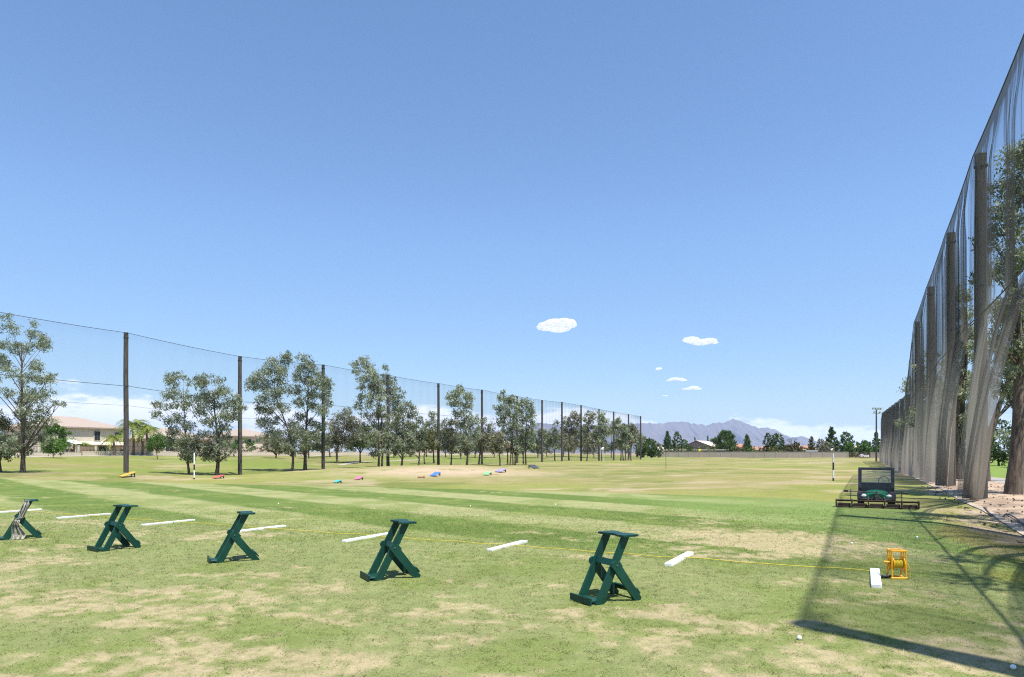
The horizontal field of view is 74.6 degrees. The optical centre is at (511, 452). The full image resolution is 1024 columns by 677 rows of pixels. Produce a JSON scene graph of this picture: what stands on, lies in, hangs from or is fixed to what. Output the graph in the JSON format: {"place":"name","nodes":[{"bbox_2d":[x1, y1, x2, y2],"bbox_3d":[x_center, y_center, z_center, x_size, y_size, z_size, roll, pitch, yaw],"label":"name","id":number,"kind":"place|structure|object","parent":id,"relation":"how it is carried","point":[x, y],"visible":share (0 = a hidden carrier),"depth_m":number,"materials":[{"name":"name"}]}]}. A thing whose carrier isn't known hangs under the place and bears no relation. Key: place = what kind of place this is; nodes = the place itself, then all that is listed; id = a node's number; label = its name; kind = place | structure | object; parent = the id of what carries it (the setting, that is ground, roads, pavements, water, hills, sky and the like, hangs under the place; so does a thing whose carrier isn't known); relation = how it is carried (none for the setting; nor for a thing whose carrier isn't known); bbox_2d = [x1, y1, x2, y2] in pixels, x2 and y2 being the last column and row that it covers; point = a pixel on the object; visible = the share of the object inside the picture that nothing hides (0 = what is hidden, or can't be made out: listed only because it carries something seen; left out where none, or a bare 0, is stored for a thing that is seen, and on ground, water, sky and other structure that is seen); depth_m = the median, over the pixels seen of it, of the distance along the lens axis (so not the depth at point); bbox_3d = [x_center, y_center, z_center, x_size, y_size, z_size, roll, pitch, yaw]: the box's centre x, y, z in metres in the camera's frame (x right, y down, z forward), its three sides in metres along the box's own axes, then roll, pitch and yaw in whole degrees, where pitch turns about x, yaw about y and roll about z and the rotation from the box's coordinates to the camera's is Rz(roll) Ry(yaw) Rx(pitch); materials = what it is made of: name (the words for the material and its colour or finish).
{"place":"outdoors","nodes":[
{"label":"outdoors","id":0,"kind":"place"},
{"bbox_2d":[0,453,1023,676],"bbox_3d":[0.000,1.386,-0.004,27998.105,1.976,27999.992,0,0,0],"label":"ground","id":1,"kind":"structure","parent":0,"point":[269,482],"depth_m":9.71,"materials":[{"name":"plant"}]},
{"bbox_2d":[0,412,13,472],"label":"gum tree","id":2,"kind":"object","parent":1,"relation":"on","point":[5,421],"visible":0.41,"depth_m":60.93,"materials":[{"name":"green plant"}]},
{"bbox_2d":[0,499,41,539],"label":"bag stand","id":3,"kind":"object","parent":1,"relation":"on","point":[29,527],"visible":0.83,"depth_m":13.28,"materials":[{"name":"green paint"}]},
{"bbox_2d":[11,500,29,539],"bbox_3d":[-9.630,1.313,13.170,0.117,0.770,0.322,0,0,40],"label":"towel","id":4,"kind":"object","parent":3,"relation":"hanging from","point":[18,532],"visible":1,"depth_m":13.15,"materials":[{"name":"white fabric"}]},
{"bbox_2d":[0,313,67,472],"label":"gum tree","id":5,"kind":"object","parent":1,"relation":"on","point":[21,448],"visible":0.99,"depth_m":59.87,"materials":[{"name":"green plant"}]},
{"bbox_2d":[13,446,80,456],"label":"garden wall","id":6,"kind":"structure","parent":1,"relation":"on","point":[67,453],"depth_m":102.00,"materials":[{"name":"concrete"}]},
{"bbox_2d":[40,434,68,457],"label":"young tree","id":7,"kind":"object","parent":1,"relation":"on","point":[56,448],"visible":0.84,"depth_m":91.76,"materials":[{"name":"green plant"}]},
{"bbox_2d":[42,423,75,448],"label":"tree","id":8,"kind":"object","parent":1,"relation":"on","point":[48,431],"visible":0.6,"depth_m":104.73,"materials":[{"name":"green plant"}]},
{"bbox_2d":[4,416,123,451],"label":"house","id":9,"kind":"structure","parent":1,"relation":"on","point":[93,433],"depth_m":112.60,"materials":[{"name":"beige paint"}]},
{"bbox_2d":[97,434,123,455],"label":"palm tree","id":10,"kind":"object","parent":1,"relation":"on","point":[112,437],"visible":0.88,"depth_m":107.76,"materials":[{"name":"green plant"}]},
{"bbox_2d":[87,504,140,551],"bbox_3d":[-7.024,1.317,11.868,0.470,0.763,0.724,0,0,35],"label":"bag stand","id":11,"kind":"object","parent":1,"relation":"on","point":[124,537],"visible":1,"depth_m":11.86,"materials":[{"name":"green paint"}]},
{"bbox_2d":[123,332,128,472],"bbox_3d":[-33.684,-4.177,58.653,0.428,12.637,0.423,0,0,-20],"label":"net pole","id":12,"kind":"object","parent":1,"relation":"on","point":[126,417],"visible":0.96,"depth_m":58.50,"materials":[{"name":"brown wood"}]},
{"bbox_2d":[113,419,155,455],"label":"palm tree","id":13,"kind":"object","parent":1,"relation":"on","point":[135,423],"visible":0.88,"depth_m":111.43,"materials":[{"name":"green plant"}]},
{"bbox_2d":[129,426,165,455],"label":"palm tree","id":14,"kind":"object","parent":1,"relation":"on","point":[150,432],"visible":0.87,"depth_m":111.89,"materials":[{"name":"green plant"}]},
{"bbox_2d":[143,431,167,458],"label":"young tree","id":15,"kind":"object","parent":1,"relation":"on","point":[157,438],"visible":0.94,"depth_m":97.91,"materials":[{"name":"green plant"}]},
{"bbox_2d":[123,428,211,451],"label":"house","id":16,"kind":"structure","parent":1,"relation":"on","point":[163,430],"depth_m":129.27,"materials":[{"name":"beige paint"}]},
{"bbox_2d":[148,370,205,474],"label":"gum tree","id":17,"kind":"object","parent":1,"relation":"on","point":[186,453],"visible":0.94,"depth_m":66.67,"materials":[{"name":"green plant"}]},
{"bbox_2d":[187,371,248,474],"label":"gum tree","id":18,"kind":"object","parent":1,"relation":"on","point":[211,451],"visible":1,"depth_m":66.84,"materials":[{"name":"green plant"}]},
{"bbox_2d":[82,446,365,455],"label":"garden wall","id":19,"kind":"structure","parent":1,"relation":"on","point":[93,452],"depth_m":118.85,"materials":[{"name":"concrete"}]},
{"bbox_2d":[207,511,258,563],"bbox_3d":[-4.417,1.329,10.647,0.724,0.763,0.470,0,0,-29],"label":"bag stand","id":20,"kind":"object","parent":1,"relation":"on","point":[233,536],"visible":1,"depth_m":10.52,"materials":[{"name":"green paint"}]},
{"bbox_2d":[207,428,269,451],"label":"house","id":21,"kind":"structure","parent":1,"relation":"on","point":[249,435],"depth_m":146.70,"materials":[{"name":"beige paint"}]},
{"bbox_2d":[238,356,241,474],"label":"net pole","id":22,"kind":"object","parent":1,"relation":"on","point":[240,415],"visible":0.71,"depth_m":69.21,"materials":[{"name":"brown wood"}]},
{"bbox_2d":[243,355,304,470],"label":"gum tree","id":23,"kind":"object","parent":1,"relation":"on","point":[288,446],"visible":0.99,"depth_m":75.60,"materials":[{"name":"green plant"}]},
{"bbox_2d":[262,438,285,457],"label":"gum tree","id":24,"kind":"object","parent":1,"relation":"on","point":[266,446],"visible":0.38,"depth_m":117.55,"materials":[{"name":"green plant"}]},
{"bbox_2d":[277,349,335,469],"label":"gum tree","id":25,"kind":"object","parent":1,"relation":"on","point":[305,444],"visible":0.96,"depth_m":77.63,"materials":[{"name":"green plant"}]},
{"bbox_2d":[299,429,320,457],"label":"gum tree","id":26,"kind":"object","parent":1,"relation":"on","point":[317,436],"visible":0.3,"depth_m":121.59,"materials":[{"name":"green plant"}]},
{"bbox_2d":[311,428,330,451],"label":"gum tree","id":27,"kind":"object","parent":1,"relation":"on","point":[316,446],"visible":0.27,"depth_m":127.41,"materials":[{"name":"green plant"}]},
{"bbox_2d":[321,364,324,468],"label":"net pole","id":28,"kind":"object","parent":1,"relation":"on","point":[323,441],"visible":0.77,"depth_m":79.90,"materials":[{"name":"brown wood"}]},
{"bbox_2d":[325,407,362,462],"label":"gum tree","id":29,"kind":"object","parent":1,"relation":"on","point":[348,426],"visible":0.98,"depth_m":109.56,"materials":[{"name":"green plant"}]},
{"bbox_2d":[345,429,376,462],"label":"dark tree","id":30,"kind":"object","parent":1,"relation":"on","point":[357,444],"visible":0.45,"depth_m":113.56,"materials":[{"name":"green plant"}]},
{"bbox_2d":[342,532,387,541],"bbox_3d":[-2.883,1.688,13.401,0.120,0.048,1.360,0,0,28],"label":"divider board","id":31,"kind":"object","parent":1,"relation":"on","point":[362,537],"visible":0.76,"depth_m":13.27,"materials":[{"name":"white paint"}]},
{"bbox_2d":[348,355,391,466],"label":"gum tree","id":32,"kind":"object","parent":1,"relation":"on","point":[380,436],"visible":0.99,"depth_m":87.83,"materials":[{"name":"green plant"}]},
{"bbox_2d":[386,375,388,465],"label":"net pole","id":33,"kind":"object","parent":1,"relation":"on","point":[387,409],"visible":0.7,"depth_m":90.79,"materials":[{"name":"brown wood"}]},
{"bbox_2d":[360,519,420,580],"bbox_3d":[-1.667,1.320,9.185,0.724,0.763,0.470,0,0,-29],"label":"bag stand","id":34,"kind":"object","parent":1,"relation":"on","point":[396,554],"visible":1,"depth_m":9.10,"materials":[{"name":"green paint"}]},
{"bbox_2d":[378,363,405,465],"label":"gum tree","id":35,"kind":"object","parent":1,"relation":"on","point":[394,402],"visible":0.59,"depth_m":94.59,"materials":[{"name":"green plant"}]},
{"bbox_2d":[386,398,420,465],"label":"gum tree","id":36,"kind":"object","parent":1,"relation":"on","point":[402,444],"visible":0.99,"depth_m":89.71,"materials":[{"name":"green plant"}]},
{"bbox_2d":[406,415,430,464],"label":"gum tree","id":37,"kind":"object","parent":1,"relation":"on","point":[423,433],"visible":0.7,"depth_m":91.76,"materials":[{"name":"green plant"}]},
{"bbox_2d":[416,427,436,463],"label":"bushy tree","id":38,"kind":"object","parent":1,"relation":"on","point":[432,443],"visible":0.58,"depth_m":111.76,"materials":[{"name":"green plant"}]},
{"bbox_2d":[422,410,447,462],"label":"gum tree","id":39,"kind":"object","parent":1,"relation":"on","point":[433,420],"visible":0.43,"depth_m":117.64,"materials":[{"name":"green plant"}]},
{"bbox_2d":[437,383,439,464],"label":"net pole","id":40,"kind":"object","parent":1,"relation":"on","point":[438,419],"visible":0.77,"depth_m":101.64,"materials":[{"name":"brown wood"}]},
{"bbox_2d":[6,509,871,570],"bbox_3d":[-6.007,1.672,15.201,25.102,0.042,0.109,0,0,27],"label":"rope","id":41,"kind":"object","parent":1,"relation":"on","point":[500,544],"visible":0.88,"depth_m":12.07,"materials":[{"name":"fabric"}]},
{"bbox_2d":[435,417,462,464],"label":"gum tree","id":42,"kind":"object","parent":1,"relation":"on","point":[444,445],"visible":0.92,"depth_m":100.57,"materials":[{"name":"green plant"}]},
{"bbox_2d":[447,436,473,458],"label":"gum tree","id":43,"kind":"object","parent":1,"relation":"on","point":[464,448],"visible":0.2,"depth_m":149.62,"materials":[{"name":"green plant"}]},
{"bbox_2d":[444,383,480,464],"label":"gum tree","id":44,"kind":"object","parent":1,"relation":"on","point":[467,423],"visible":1,"depth_m":97.44,"materials":[{"name":"green plant"}]},
{"bbox_2d":[366,449,560,454],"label":"garden wall","id":45,"kind":"structure","parent":1,"relation":"on","point":[485,453],"depth_m":204.99,"materials":[{"name":"concrete"}]},
{"bbox_2d":[472,417,495,464],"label":"gum tree","id":46,"kind":"object","parent":1,"relation":"on","point":[485,433],"visible":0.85,"depth_m":107.83,"materials":[{"name":"green plant"}]},
{"bbox_2d":[487,431,509,465],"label":"gum tree","id":47,"kind":"object","parent":1,"relation":"on","point":[496,442],"visible":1,"depth_m":103.69,"materials":[{"name":"green plant"}]},
{"bbox_2d":[486,540,527,550],"bbox_3d":[-0.073,1.686,12.195,0.120,0.048,1.360,0,0,28],"label":"divider board","id":48,"kind":"object","parent":1,"relation":"on","point":[507,545],"visible":0.9,"depth_m":12.09,"materials":[{"name":"white paint"}]},
{"bbox_2d":[492,389,522,464],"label":"gum tree","id":49,"kind":"object","parent":1,"relation":"on","point":[514,426],"visible":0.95,"depth_m":109.66,"materials":[{"name":"green plant"}]},
{"bbox_2d":[513,397,538,464],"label":"gum tree","id":50,"kind":"object","parent":1,"relation":"on","point":[526,417],"visible":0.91,"depth_m":111.67,"materials":[{"name":"green plant"}]},
{"bbox_2d":[524,428,549,457],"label":"gum tree","id":51,"kind":"object","parent":1,"relation":"on","point":[537,441],"visible":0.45,"depth_m":184.47,"materials":[{"name":"green plant"}]},
{"bbox_2d":[541,400,542,461],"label":"net pole","id":52,"kind":"object","parent":1,"relation":"on","point":[541,430],"visible":0.94,"depth_m":134.48,"materials":[{"name":"brown wood"}]},
{"bbox_2d":[535,432,558,455],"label":"gum tree","id":53,"kind":"object","parent":1,"relation":"on","point":[547,447],"visible":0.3,"depth_m":199.21,"materials":[{"name":"green plant"}]},
{"bbox_2d":[543,419,564,460],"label":"gum tree","id":54,"kind":"object","parent":1,"relation":"on","point":[554,435],"visible":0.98,"depth_m":149.75,"materials":[{"name":"green plant"}]},
{"bbox_2d":[561,402,562,460],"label":"net pole","id":55,"kind":"object","parent":1,"relation":"on","point":[561,431],"visible":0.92,"depth_m":143.35,"materials":[{"name":"brown wood"}]},
{"bbox_2d":[0,312,637,434],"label":"range net","id":56,"kind":"object","parent":55,"relation":"attached to","point":[231,400],"visible":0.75,"depth_m":64.31,"materials":[{"name":"fabric"}]},
{"bbox_2d":[560,410,582,459],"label":"gum tree","id":57,"kind":"object","parent":1,"relation":"on","point":[570,446],"visible":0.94,"depth_m":164.67,"materials":[{"name":"green plant"}]},
{"bbox_2d":[580,405,581,460],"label":"net pole","id":58,"kind":"object","parent":1,"relation":"on","point":[580,433],"visible":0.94,"depth_m":153.14,"materials":[{"name":"brown wood"}]},
{"bbox_2d":[582,410,597,460],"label":"gum tree","id":59,"kind":"object","parent":1,"relation":"on","point":[589,422],"visible":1,"depth_m":151.66,"materials":[{"name":"green plant"}]},
{"bbox_2d":[579,430,602,457],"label":"gum tree","id":60,"kind":"object","parent":1,"relation":"on","point":[593,446],"visible":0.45,"depth_m":209.04,"materials":[{"name":"green plant"}]},
{"bbox_2d":[591,410,611,460],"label":"gum tree","id":61,"kind":"object","parent":1,"relation":"on","point":[600,438],"visible":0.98,"depth_m":159.68,"materials":[{"name":"green plant"}]},
{"bbox_2d":[570,530,641,605],"bbox_3d":[1.076,1.319,7.771,0.724,0.763,0.470,0,0,-31],"label":"bag stand","id":62,"kind":"object","parent":1,"relation":"on","point":[597,560],"visible":1,"depth_m":7.71,"materials":[{"name":"green paint"}]},
{"bbox_2d":[600,421,619,457],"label":"gum tree","id":63,"kind":"object","parent":1,"relation":"on","point":[606,446],"visible":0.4,"depth_m":219.16,"materials":[{"name":"green plant"}]},
{"bbox_2d":[610,416,633,460],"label":"gum tree","id":64,"kind":"object","parent":1,"relation":"on","point":[625,434],"visible":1,"depth_m":164.70,"materials":[{"name":"green plant"}]},
{"bbox_2d":[616,428,646,454],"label":"gum tree","id":65,"kind":"object","parent":1,"relation":"on","point":[636,447],"visible":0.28,"depth_m":214.59,"materials":[{"name":"green plant"}]},
{"bbox_2d":[627,422,639,460],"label":"gum tree","id":66,"kind":"object","parent":1,"relation":"on","point":[634,439],"visible":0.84,"depth_m":171.87,"materials":[{"name":"green plant"}]},
{"bbox_2d":[633,434,652,457],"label":"pine tree","id":67,"kind":"object","parent":1,"relation":"on","point":[645,450],"visible":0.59,"depth_m":233.82,"materials":[{"name":"green plant"}]},
{"bbox_2d":[646,438,659,457],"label":"pine tree","id":68,"kind":"object","parent":1,"relation":"on","point":[653,450],"visible":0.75,"depth_m":239.10,"materials":[{"name":"green plant"}]},
{"bbox_2d":[661,431,673,451],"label":"pine tree","id":69,"kind":"object","parent":1,"relation":"on","point":[667,442],"visible":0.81,"depth_m":299.28,"materials":[{"name":"green plant"}]},
{"bbox_2d":[672,431,683,451],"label":"pine tree","id":70,"kind":"object","parent":1,"relation":"on","point":[674,441],"visible":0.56,"depth_m":299.08,"materials":[{"name":"green plant"}]},
{"bbox_2d":[664,552,693,566],"bbox_3d":[2.664,1.682,10.664,0.120,0.048,1.360,0,0,29],"label":"divider board","id":71,"kind":"object","parent":1,"relation":"on","point":[675,560],"visible":0.92,"depth_m":10.46,"materials":[{"name":"white paint"}]},
{"bbox_2d":[682,441,714,451],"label":"house","id":72,"kind":"structure","parent":1,"relation":"on","point":[697,444],"depth_m":316.40,"materials":[{"name":"beige paint"}]},
{"bbox_2d":[710,430,736,451],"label":"pine tree","id":73,"kind":"object","parent":1,"relation":"on","point":[727,437],"visible":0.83,"depth_m":288.50,"materials":[{"name":"green plant"}]},
{"bbox_2d":[741,433,752,451],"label":"pine tree","id":74,"kind":"object","parent":1,"relation":"on","point":[746,444],"visible":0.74,"depth_m":284.29,"materials":[{"name":"green plant"}]},
{"bbox_2d":[661,452,848,457],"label":"block wall","id":75,"kind":"structure","parent":1,"relation":"on","point":[766,454],"depth_m":259.55,"materials":[{"name":"concrete"}]},
{"bbox_2d":[768,433,785,451],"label":"pine tree","id":76,"kind":"object","parent":1,"relation":"on","point":[772,442],"visible":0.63,"depth_m":279.04,"materials":[{"name":"green plant"}]},
{"bbox_2d":[817,441,834,451],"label":"shade tree","id":77,"kind":"object","parent":1,"relation":"on","point":[824,446],"visible":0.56,"depth_m":254.40,"materials":[{"name":"green plant"}]},
{"bbox_2d":[825,426,839,451],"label":"pine tree","id":78,"kind":"object","parent":1,"relation":"on","point":[831,436],"visible":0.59,"depth_m":261.23,"materials":[{"name":"green plant"}]},
{"bbox_2d":[837,431,855,451],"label":"tree","id":79,"kind":"object","parent":1,"relation":"on","point":[843,440],"visible":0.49,"depth_m":261.19,"materials":[{"name":"green plant"}]},
{"bbox_2d":[843,442,856,456],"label":"shade tree","id":80,"kind":"object","parent":1,"relation":"on","point":[848,446],"visible":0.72,"depth_m":251.40,"materials":[{"name":"green plant"}]},
{"bbox_2d":[855,440,873,457],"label":"shade tree","id":81,"kind":"object","parent":1,"relation":"on","point":[863,447],"visible":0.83,"depth_m":256.96,"materials":[{"name":"green plant"}]},
{"bbox_2d":[870,568,881,587],"bbox_3d":[4.922,1.690,9.100,0.120,0.048,1.360,0,0,28],"label":"divider board","id":82,"kind":"object","parent":1,"relation":"on","point":[875,576],"visible":0.94,"depth_m":8.90,"materials":[{"name":"white paint"}]},
{"bbox_2d":[872,407,881,460],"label":"floodlight pole","id":83,"kind":"object","parent":1,"relation":"on","point":[876,409],"visible":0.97,"depth_m":149.27,"materials":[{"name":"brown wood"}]},
{"bbox_2d":[835,467,919,508],"bbox_3d":[11.858,1.101,21.888,2.260,1.251,3.211,0,0,28],"label":"utility cart","id":84,"kind":"object","parent":1,"relation":"on","point":[878,491],"visible":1,"depth_m":21.00,"materials":[{"name":"black paint"}]},
{"bbox_2d":[881,548,910,578],"bbox_3d":[5.162,1.500,9.083,0.355,0.390,0.204,0,0,6],"label":"rope reel","id":85,"kind":"object","parent":1,"relation":"on","point":[900,563],"visible":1,"depth_m":9.03,"materials":[{"name":"yellow plastic"}]},
{"bbox_2d":[914,322,920,431],"bbox_3d":[32.112,-4.086,53.233,0.439,12.580,0.434,0,0,31],"label":"net pole","id":86,"kind":"object","parent":1,"relation":"on","point":[915,382],"visible":0.3,"depth_m":53.11,"materials":[{"name":"brown wood"}]},
{"bbox_2d":[893,371,945,431],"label":"gum tree","id":87,"kind":"object","parent":1,"relation":"on","point":[899,422],"visible":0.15,"depth_m":66.24,"materials":[{"name":"green plant"}]},
{"bbox_2d":[927,286,934,412],"bbox_3d":[26.649,-4.226,42.778,0.439,12.690,0.434,0,0,44],"label":"net pole","id":88,"kind":"object","parent":1,"relation":"on","point":[930,347],"visible":0.18,"depth_m":42.61,"materials":[{"name":"brown wood"}]},
{"bbox_2d":[904,346,973,443],"bbox_3d":[32.671,-3.199,50.579,4.883,10.506,5.771,0,0,41],"label":"gum tree","id":89,"kind":"object","parent":1,"relation":"on","point":[913,411],"visible":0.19,"depth_m":50.23,"materials":[{"name":"green plant"}]},
{"bbox_2d":[946,232,955,485],"bbox_3d":[21.463,-4.367,32.855,0.439,12.777,0.434,0,0,-31],"label":"net pole","id":90,"kind":"object","parent":1,"relation":"on","point":[950,275],"visible":0.45,"depth_m":32.71,"materials":[{"name":"brown wood"}]},
{"bbox_2d":[944,283,973,478],"bbox_3d":[28.395,-4.395,42.009,2.455,12.690,2.334,0,0,29],"label":"gum tree","id":91,"kind":"object","parent":1,"relation":"on","point":[963,388],"visible":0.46,"depth_m":41.91,"materials":[{"name":"green plant"}]},
{"bbox_2d":[910,475,1023,536],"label":"kerb","id":92,"kind":"structure","parent":1,"relation":"on","point":[1012,526],"depth_m":20.34,"materials":[{"name":"grey concrete"}]},
{"bbox_2d":[921,484,1023,542],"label":"litter","id":93,"kind":"object","parent":1,"relation":"on","point":[1015,531],"visible":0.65,"depth_m":21.61,"materials":[{"name":"brown plant"}]},
{"bbox_2d":[974,152,987,499],"bbox_3d":[17.111,-4.413,24.526,0.434,12.995,0.439,0,0,7],"label":"net pole","id":94,"kind":"object","parent":1,"relation":"on","point":[978,275],"visible":0.44,"depth_m":24.39,"materials":[{"name":"brown wood"}]},
{"bbox_2d":[879,34,1023,498],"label":"range net","id":95,"kind":"object","parent":94,"relation":"attached to","point":[925,452],"visible":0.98,"depth_m":27.73,"materials":[{"name":"fabric"}]},
{"bbox_2d":[964,134,1023,494],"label":"gum tree","id":96,"kind":"object","parent":1,"relation":"on","point":[1014,481],"visible":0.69,"depth_m":25.60,"materials":[{"name":"green plant"}]},
{"bbox_2d":[990,418,1010,465],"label":"shade tree","id":97,"kind":"object","parent":1,"relation":"on","point":[998,457],"visible":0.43,"depth_m":94.29,"materials":[{"name":"green plant"}]},
{"bbox_2d":[994,427,1010,458],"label":"shade tree","id":98,"kind":"object","parent":1,"relation":"on","point":[1004,437],"visible":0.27,"depth_m":91.18,"materials":[{"name":"green plant"}]},
{"bbox_2d":[988,316,1023,480],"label":"gum tree","id":99,"kind":"object","parent":1,"relation":"on","point":[998,413],"visible":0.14,"depth_m":37.40,"materials":[{"name":"green plant"}]},
{"bbox_2d":[0,0,1023,452],"label":"sky","id":100,"kind":"structure","parent":0,"point":[415,187],"materials":[{"name":"blue"}]},
{"bbox_2d":[537,318,576,332],"bbox_3d":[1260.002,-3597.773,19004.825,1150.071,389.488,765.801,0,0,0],"label":"cloud","id":101,"kind":"structure","parent":0,"point":[562,325],"depth_m":18737.72,"materials":[{"name":"white"}]},
{"bbox_2d":[443,419,840,452],"bbox_3d":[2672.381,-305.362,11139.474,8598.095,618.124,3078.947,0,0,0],"label":"mountains","id":102,"kind":"structure","parent":0,"point":[688,432],"depth_m":11779.08,"materials":[{"name":"stone"}]},
{"bbox_2d":[683,337,718,345],"bbox_3d":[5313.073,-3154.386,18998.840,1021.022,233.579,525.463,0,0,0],"label":"cloud","id":103,"kind":"structure","parent":0,"point":[696,341],"depth_m":18812.16,"materials":[{"name":"white"}]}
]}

